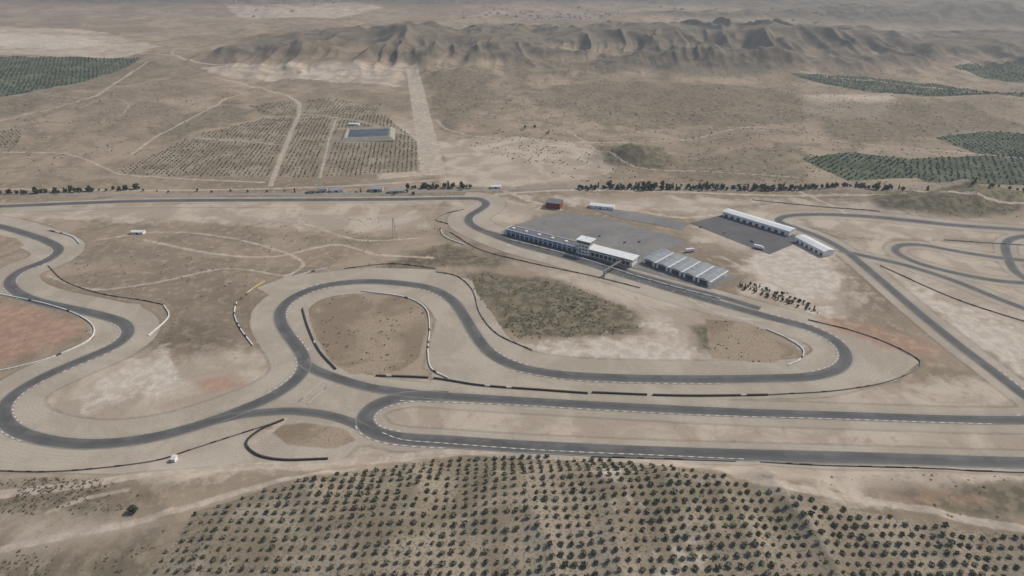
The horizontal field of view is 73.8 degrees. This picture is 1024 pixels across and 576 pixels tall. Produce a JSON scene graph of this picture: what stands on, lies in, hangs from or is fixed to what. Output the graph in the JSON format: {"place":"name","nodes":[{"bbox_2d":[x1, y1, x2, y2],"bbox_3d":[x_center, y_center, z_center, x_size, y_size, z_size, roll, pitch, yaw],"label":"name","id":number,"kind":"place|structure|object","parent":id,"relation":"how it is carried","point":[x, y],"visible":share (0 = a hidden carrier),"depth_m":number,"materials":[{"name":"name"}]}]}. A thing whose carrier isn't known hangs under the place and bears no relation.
{"place":"outdoors","nodes":[
{"label":"outdoors","id":0,"kind":"place"},
{"bbox_2d":[0,0,1023,575],"bbox_3d":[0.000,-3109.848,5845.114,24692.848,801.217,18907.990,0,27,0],"label":"ground","id":1,"kind":"structure","parent":0,"point":[396,58],"depth_m":678.11,"materials":[{"name":"soil"}]},
{"bbox_2d":[0,129,20,148],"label":"distant orchard","id":2,"kind":"object","parent":1,"relation":"on","point":[10,136],"visible":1,"depth_m":1144.63,"materials":[{"name":"green plant"}]},
{"bbox_2d":[0,293,94,370],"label":"barrier wall","id":3,"kind":"structure","parent":1,"relation":"on","point":[58,353],"depth_m":569.26,"materials":[{"name":"white paint"}]},
{"bbox_2d":[48,230,79,243],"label":"barrier wall","id":4,"kind":"structure","parent":1,"relation":"on","point":[65,234],"depth_m":769.60,"materials":[{"name":"white paint"}]},
{"bbox_2d":[0,56,137,95],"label":"green orchard","id":5,"kind":"object","parent":1,"relation":"on","point":[58,60],"visible":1,"depth_m":1706.72,"materials":[{"name":"green plant"}]},
{"bbox_2d":[0,183,139,194],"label":"roadside trees","id":6,"kind":"object","parent":1,"relation":"on","point":[77,189],"visible":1,"depth_m":898.07,"materials":[{"name":"green plant"}]},
{"bbox_2d":[48,265,163,304],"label":"guard rail","id":7,"kind":"object","parent":1,"relation":"on","point":[106,294],"visible":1,"depth_m":639.24,"materials":[{"name":"metal"}]},
{"bbox_2d":[126,504,137,512],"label":"dark tree","id":8,"kind":"object","parent":1,"relation":"on","point":[132,508],"visible":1,"depth_m":390.70,"materials":[{"name":"green plant"}]},
{"bbox_2d":[0,422,272,471],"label":"guard rail","id":9,"kind":"object","parent":1,"relation":"on","point":[137,462],"visible":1,"depth_m":435.35,"materials":[{"name":"metal"}]},
{"bbox_2d":[130,230,145,233],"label":"white hut","id":10,"kind":"object","parent":1,"relation":"on","point":[137,231],"visible":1,"depth_m":770.46,"materials":[{"name":"metal"}]},
{"bbox_2d":[148,305,169,335],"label":"barrier wall","id":11,"kind":"structure","parent":1,"relation":"on","point":[155,329],"depth_m":592.22,"materials":[{"name":"white paint"}]},
{"bbox_2d":[170,455,177,461],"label":"white hut","id":12,"kind":"object","parent":1,"relation":"on","point":[174,458],"visible":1,"depth_m":437.44,"materials":[{"name":"metal"}]},
{"bbox_2d":[234,301,252,345],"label":"barrier wall","id":13,"kind":"structure","parent":1,"relation":"on","point":[239,326],"depth_m":586.08,"materials":[{"name":"white paint"}]},
{"bbox_2d":[141,188,356,192],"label":"roadside trees","id":14,"kind":"object","parent":1,"relation":"on","point":[197,189],"visible":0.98,"depth_m":898.22,"materials":[{"name":"green plant"}]},
{"bbox_2d":[246,280,264,293],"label":"barrier wall","id":15,"kind":"structure","parent":1,"relation":"on","point":[256,286],"depth_m":655.19,"materials":[{"name":"yellow paint"}]},
{"bbox_2d":[121,113,416,176],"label":"distant orchard","id":16,"kind":"object","parent":1,"relation":"on","point":[278,150],"visible":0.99,"depth_m":1064.41,"materials":[{"name":"green plant"}]},
{"bbox_2d":[245,418,327,460],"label":"tyre barrier","id":17,"kind":"object","parent":1,"relation":"on","point":[275,458],"visible":1,"depth_m":441.60,"materials":[{"name":"rubber"}]},
{"bbox_2d":[294,268,327,276],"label":"barrier wall","id":18,"kind":"structure","parent":1,"relation":"on","point":[310,272],"depth_m":683.71,"materials":[{"name":"white paint"}]},
{"bbox_2d":[299,381,322,401],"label":"barrier wall","id":19,"kind":"structure","parent":1,"relation":"on","point":[310,391],"depth_m":505.20,"materials":[{"name":"concrete"}]},
{"bbox_2d":[308,188,315,192],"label":"farmhouse","id":20,"kind":"object","parent":1,"relation":"on","point":[311,190],"visible":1,"depth_m":892.97,"materials":[{"name":"concrete"}]},
{"bbox_2d":[251,98,380,114],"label":"distant orchard","id":21,"kind":"object","parent":1,"relation":"on","point":[316,107],"visible":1,"depth_m":1333.08,"materials":[{"name":"green plant"}]},
{"bbox_2d":[302,308,336,369],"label":"tyre barrier","id":22,"kind":"object","parent":1,"relation":"on","point":[329,362],"visible":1,"depth_m":560.95,"materials":[{"name":"rubber"}]},
{"bbox_2d":[308,383,330,403],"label":"barrier wall","id":23,"kind":"structure","parent":1,"relation":"on","point":[319,393],"depth_m":503.41,"materials":[{"name":"concrete"}]},
{"bbox_2d":[318,187,327,192],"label":"farmhouse","id":24,"kind":"object","parent":1,"relation":"on","point":[323,189],"visible":1,"depth_m":895.75,"materials":[{"name":"concrete"}]},
{"bbox_2d":[330,187,343,192],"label":"farm shed","id":25,"kind":"structure","parent":1,"relation":"on","point":[338,189],"depth_m":897.58,"materials":[{"name":"grey metal"}]},
{"bbox_2d":[349,123,359,125],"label":"white hut","id":26,"kind":"object","parent":1,"relation":"on","point":[355,124],"visible":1,"depth_m":1212.17,"materials":[{"name":"metal"}]},
{"bbox_2d":[340,127,394,141],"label":"irrigation reservoir","id":27,"kind":"object","parent":1,"relation":"in","point":[367,134],"visible":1,"depth_m":1141.80,"materials":[{"name":"liquid"}]},
{"bbox_2d":[369,186,383,191],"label":"farm shed","id":28,"kind":"structure","parent":1,"relation":"on","point":[377,188],"depth_m":899.62,"materials":[{"name":"concrete"}]},
{"bbox_2d":[350,188,414,194],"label":"roadside trees","id":29,"kind":"object","parent":1,"relation":"on","point":[394,193],"visible":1,"depth_m":893.56,"materials":[{"name":"green plant"}]},
{"bbox_2d":[344,263,435,268],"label":"guard rail","id":30,"kind":"object","parent":1,"relation":"on","point":[389,263],"visible":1,"depth_m":698.03,"materials":[{"name":"metal"}]},
{"bbox_2d":[388,188,404,192],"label":"farm shed","id":31,"kind":"structure","parent":1,"relation":"on","point":[402,190],"depth_m":895.47,"materials":[{"name":"concrete"}]},
{"bbox_2d":[361,290,447,378],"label":"barrier wall","id":32,"kind":"structure","parent":1,"relation":"on","point":[429,323],"depth_m":617.00,"materials":[{"name":"white paint"}]},
{"bbox_2d":[405,181,471,188],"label":"roadside trees","id":33,"kind":"object","parent":1,"relation":"on","point":[432,185],"visible":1,"depth_m":910.48,"materials":[{"name":"green plant"}]},
{"bbox_2d":[436,209,463,223],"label":"guard rail","id":34,"kind":"object","parent":1,"relation":"on","point":[446,213],"visible":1,"depth_m":825.86,"materials":[{"name":"metal"}]},
{"bbox_2d":[440,228,463,244],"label":"barrier wall","id":35,"kind":"structure","parent":1,"relation":"on","point":[449,238],"depth_m":757.87,"materials":[{"name":"white paint"}]},
{"bbox_2d":[376,374,587,393],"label":"tyre barrier","id":36,"kind":"object","parent":1,"relation":"on","point":[496,386],"visible":1,"depth_m":511.53,"materials":[{"name":"rubber"}]},
{"bbox_2d":[436,271,531,349],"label":"guard rail","id":37,"kind":"object","parent":1,"relation":"on","point":[480,313],"visible":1,"depth_m":601.79,"materials":[{"name":"metal"}]},
{"bbox_2d":[491,185,500,188],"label":"white hut","id":38,"kind":"object","parent":1,"relation":"on","point":[495,186],"visible":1,"depth_m":909.10,"materials":[{"name":"metal"}]},
{"bbox_2d":[0,183,1022,575],"bbox_3d":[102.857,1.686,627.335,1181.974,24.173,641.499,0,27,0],"label":"scrub bushes","id":39,"kind":"object","parent":1,"relation":"on","point":[332,357],"visible":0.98,"depth_m":564.75,"materials":[{"name":"green plant"}]},
{"bbox_2d":[2,58,1023,184],"bbox_3d":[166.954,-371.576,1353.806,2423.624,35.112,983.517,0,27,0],"label":"scrub bushes","id":40,"kind":"object","parent":1,"relation":"on","point":[650,121],"visible":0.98,"depth_m":1246.49,"materials":[{"name":"green plant"}]},
{"bbox_2d":[156,0,883,22],"bbox_3d":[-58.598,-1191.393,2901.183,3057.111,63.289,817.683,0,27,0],"label":"village houses","id":41,"kind":"structure","parent":1,"relation":"on","point":[582,17],"depth_m":2806.49,"materials":[{"name":"concrete"}]},
{"bbox_2d":[449,231,639,287],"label":"guard rail","id":42,"kind":"object","parent":1,"relation":"on","point":[544,265],"visible":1,"depth_m":696.57,"materials":[{"name":"metal"}]},
{"bbox_2d":[546,202,562,209],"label":"walls","id":43,"kind":"structure","parent":1,"relation":"on","point":[556,206],"depth_m":842.00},
{"bbox_2d":[545,198,563,203],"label":"roof","id":44,"kind":"structure","parent":43,"relation":"on","point":[554,201],"depth_m":844.92,"materials":[{"name":"grey metal"}]},
{"bbox_2d":[163,455,1010,575],"bbox_3d":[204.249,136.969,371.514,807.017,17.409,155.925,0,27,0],"label":"orchard undergrowth","id":45,"kind":"object","parent":1,"relation":"on","point":[537,520],"visible":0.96,"depth_m":376.09,"materials":[{"name":"green plant"}]},
{"bbox_2d":[154,454,1023,575],"bbox_3d":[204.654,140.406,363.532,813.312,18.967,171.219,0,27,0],"label":"orchard olive trees","id":46,"kind":"object","parent":1,"relation":"on","point":[642,529],"visible":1,"depth_m":374.39,"materials":[{"name":"green plant"}]},
{"bbox_2d":[590,203,614,209],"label":"white shed","id":47,"kind":"structure","parent":1,"relation":"on","point":[602,206],"depth_m":841.81,"materials":[{"name":"metal"}]},
{"bbox_2d":[592,456,735,461],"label":"guard rail","id":48,"kind":"object","parent":1,"relation":"on","point":[665,458],"visible":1,"depth_m":439.14,"materials":[{"name":"metal"}]},
{"bbox_2d":[592,391,768,396],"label":"tyre barrier","id":49,"kind":"object","parent":1,"relation":"on","point":[689,395],"visible":1,"depth_m":500.24,"materials":[{"name":"rubber"}]},
{"bbox_2d":[685,248,694,252],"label":"parked truck","id":50,"kind":"object","parent":1,"relation":"on","point":[689,250],"visible":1,"depth_m":726.64,"materials":[{"name":"paint"}]},
{"bbox_2d":[577,180,891,190],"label":"roadside trees","id":51,"kind":"object","parent":1,"relation":"on","point":[654,185],"visible":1,"depth_m":901.96,"materials":[{"name":"green plant"}]},
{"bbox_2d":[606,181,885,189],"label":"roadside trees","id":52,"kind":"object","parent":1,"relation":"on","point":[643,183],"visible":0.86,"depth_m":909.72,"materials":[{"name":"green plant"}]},
{"bbox_2d":[740,281,810,304],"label":"cypress hedge","id":53,"kind":"object","parent":1,"relation":"on","point":[776,292],"visible":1,"depth_m":639.98,"materials":[{"name":"green plant"}]},
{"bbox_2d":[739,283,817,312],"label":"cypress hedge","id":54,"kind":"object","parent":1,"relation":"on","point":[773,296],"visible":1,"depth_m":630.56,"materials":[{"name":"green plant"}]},
{"bbox_2d":[766,329,803,365],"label":"barrier wall","id":55,"kind":"structure","parent":1,"relation":"on","point":[791,341],"depth_m":563.26,"materials":[{"name":"white paint"}]},
{"bbox_2d":[795,237,833,256],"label":"walls","id":56,"kind":"structure","parent":1,"relation":"on","point":[827,253],"depth_m":726.99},
{"bbox_2d":[796,240,821,255],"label":"doors","id":57,"kind":"structure","parent":56,"relation":"attached to","point":[797,241],"depth_m":734.32,"materials":[{"name":"grey metal"}]},
{"bbox_2d":[795,234,833,251],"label":"roof","id":58,"kind":"structure","parent":56,"relation":"on","point":[814,243],"depth_m":732.70,"materials":[{"name":"metal"}]},
{"bbox_2d":[752,199,879,211],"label":"guard rail","id":59,"kind":"object","parent":1,"relation":"on","point":[816,206],"visible":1,"depth_m":848.92,"materials":[{"name":"metal"}]},
{"bbox_2d":[769,319,920,394],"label":"guard rail","id":60,"kind":"object","parent":1,"relation":"on","point":[860,386],"visible":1,"depth_m":523.00,"materials":[{"name":"metal"}]},
{"bbox_2d":[804,152,915,179],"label":"green orchard","id":61,"kind":"object","parent":1,"relation":"on","point":[878,156],"visible":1,"depth_m":999.74,"materials":[{"name":"green plant"}]},
{"bbox_2d":[760,461,1023,472],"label":"guard rail","id":62,"kind":"object","parent":1,"relation":"on","point":[893,467],"visible":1,"depth_m":430.61,"materials":[{"name":"metal"}]},
{"bbox_2d":[795,74,1023,95],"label":"green orchard","id":63,"kind":"object","parent":1,"relation":"on","point":[917,93],"visible":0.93,"depth_m":1513.52,"materials":[{"name":"green plant"}]},
{"bbox_2d":[879,153,1023,184],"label":"green orchard","id":64,"kind":"object","parent":1,"relation":"on","point":[958,174],"visible":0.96,"depth_m":991.79,"materials":[{"name":"green plant"}]},
{"bbox_2d":[880,265,1023,320],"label":"guard rail","id":65,"kind":"object","parent":1,"relation":"on","point":[951,296],"visible":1,"depth_m":636.74,"materials":[{"name":"metal"}]},
{"bbox_2d":[892,177,1023,191],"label":"roadside trees","id":66,"kind":"object","parent":1,"relation":"on","point":[972,183],"visible":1,"depth_m":877.99,"materials":[{"name":"green plant"}]},
{"bbox_2d":[937,131,1023,157],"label":"green orchard","id":67,"kind":"object","parent":1,"relation":"on","point":[991,142],"visible":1,"depth_m":1116.69,"materials":[{"name":"green plant"}]},
{"bbox_2d":[956,61,1023,81],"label":"green orchard","id":68,"kind":"object","parent":1,"relation":"on","point":[997,70],"visible":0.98,"depth_m":1677.72,"materials":[{"name":"green plant"}]},
{"bbox_2d":[0,197,1023,468],"bbox_3d":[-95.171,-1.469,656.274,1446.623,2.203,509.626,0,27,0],"label":"race track","id":69,"kind":"structure","parent":0,"point":[364,423],"depth_m":508.12,"materials":[{"name":"grey asphalt"}]},
{"bbox_2d":[509,239,719,298],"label":"pit wall","id":70,"kind":"structure","parent":69,"relation":"on","point":[619,270],"depth_m":684.22,"materials":[{"name":"white paint"}]},
{"bbox_2d":[944,239,1023,244],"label":"guard rail","id":71,"kind":"object","parent":69,"relation":"on","point":[984,242],"visible":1,"depth_m":751.92,"materials":[{"name":"metal"}]},
{"bbox_2d":[1,182,1022,195],"bbox_3d":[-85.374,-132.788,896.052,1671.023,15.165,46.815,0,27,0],"label":"road","id":72,"kind":"structure","parent":0,"point":[228,194],"depth_m":894.37,"materials":[{"name":"grey asphalt"}]},
{"bbox_2d":[501,212,739,289],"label":"paddock pavement","id":73,"kind":"structure","parent":0,"point":[612,233],"depth_m":767.93,"materials":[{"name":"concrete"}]},
{"bbox_2d":[506,230,577,252],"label":"walls","id":74,"kind":"structure","parent":73,"relation":"on","point":[542,241],"depth_m":745.76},
{"bbox_2d":[507,232,575,251],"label":"garage doors","id":75,"kind":"structure","parent":74,"relation":"attached to","point":[545,243],"depth_m":746.71,"materials":[{"name":"metal"}]},
{"bbox_2d":[507,230,575,247],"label":"windows","id":76,"kind":"structure","parent":74,"relation":"attached to","point":[540,238],"depth_m":745.92,"materials":[{"name":"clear glass"}]},
{"bbox_2d":[507,226,577,246],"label":"roof terrace","id":77,"kind":"structure","parent":74,"relation":"on","point":[545,236],"depth_m":749.41,"materials":[{"name":"grey concrete"}]},
{"bbox_2d":[512,227,567,241],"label":"roof units","id":78,"kind":"object","parent":77,"relation":"on","point":[539,234],"visible":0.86,"depth_m":752.17,"materials":[{"name":"metal"}]},
{"bbox_2d":[506,225,577,247],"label":"parapet","id":79,"kind":"structure","parent":77,"relation":"on","point":[540,237],"depth_m":750.54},
{"bbox_2d":[504,230,580,250],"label":"blue fascia","id":80,"kind":"structure","parent":74,"relation":"attached to","point":[542,240],"depth_m":743.48,"materials":[{"name":"blue metal"}]},
{"bbox_2d":[576,234,595,255],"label":"control tower","id":81,"kind":"structure","parent":73,"relation":"on","point":[585,242],"depth_m":717.47,"materials":[{"name":"concrete"}]},
{"bbox_2d":[589,250,636,266],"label":"grandstand base","id":82,"kind":"object","parent":73,"relation":"on","point":[632,263],"visible":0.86,"depth_m":702.91,"materials":[{"name":"white concrete"}]},
{"bbox_2d":[591,252,629,264],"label":"grandstand glazing","id":83,"kind":"structure","parent":82,"relation":"attached to","point":[610,258],"depth_m":706.99,"materials":[{"name":"glass"}]},
{"bbox_2d":[587,244,638,260],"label":"canopy roof","id":84,"kind":"structure","parent":82,"relation":"on","point":[614,252],"depth_m":705.13,"materials":[{"name":"white metal"}]},
{"bbox_2d":[603,259,624,276],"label":"start gantry","id":85,"kind":"object","parent":73,"relation":"on","point":[614,264],"visible":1,"depth_m":681.10,"materials":[{"name":"metal"}]},
{"bbox_2d":[643,249,727,285],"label":"paddock hall","id":86,"kind":"structure","parent":73,"relation":"on","point":[704,273],"depth_m":683.33,"materials":[{"name":"grey metal"}]},
{"bbox_2d":[685,274,692,279],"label":"door","id":87,"kind":"structure","parent":86,"relation":"in","point":[686,276],"depth_m":669.35,"materials":[{"name":"grey metal"}]},
{"bbox_2d":[699,279,706,284],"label":"door","id":88,"kind":"structure","parent":86,"relation":"in","point":[700,281],"depth_m":659.78,"materials":[{"name":"grey metal"}]},
{"bbox_2d":[594,209,688,229],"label":"service road","id":89,"kind":"structure","parent":0,"point":[643,218],"depth_m":813.93,"materials":[{"name":"grey asphalt"}]},
{"bbox_2d":[690,215,795,253],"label":"paddock pavement","id":90,"kind":"structure","parent":0,"point":[769,241],"depth_m":773.22,"materials":[{"name":"grey asphalt"}]},
{"bbox_2d":[722,212,794,235],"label":"walls","id":91,"kind":"structure","parent":90,"relation":"on","point":[788,233],"depth_m":787.94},
{"bbox_2d":[725,214,783,234],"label":"doors","id":92,"kind":"structure","parent":91,"relation":"attached to","point":[738,219],"depth_m":792.67,"materials":[{"name":"grey metal"}]},
{"bbox_2d":[723,209,795,230],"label":"roof","id":93,"kind":"structure","parent":91,"relation":"on","point":[761,220],"depth_m":792.16,"materials":[{"name":"metal"}]},
{"bbox_2d":[754,244,763,249],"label":"parked truck","id":94,"kind":"object","parent":90,"relation":"on","point":[759,246],"visible":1,"depth_m":733.66,"materials":[{"name":"paint"}]}
]}

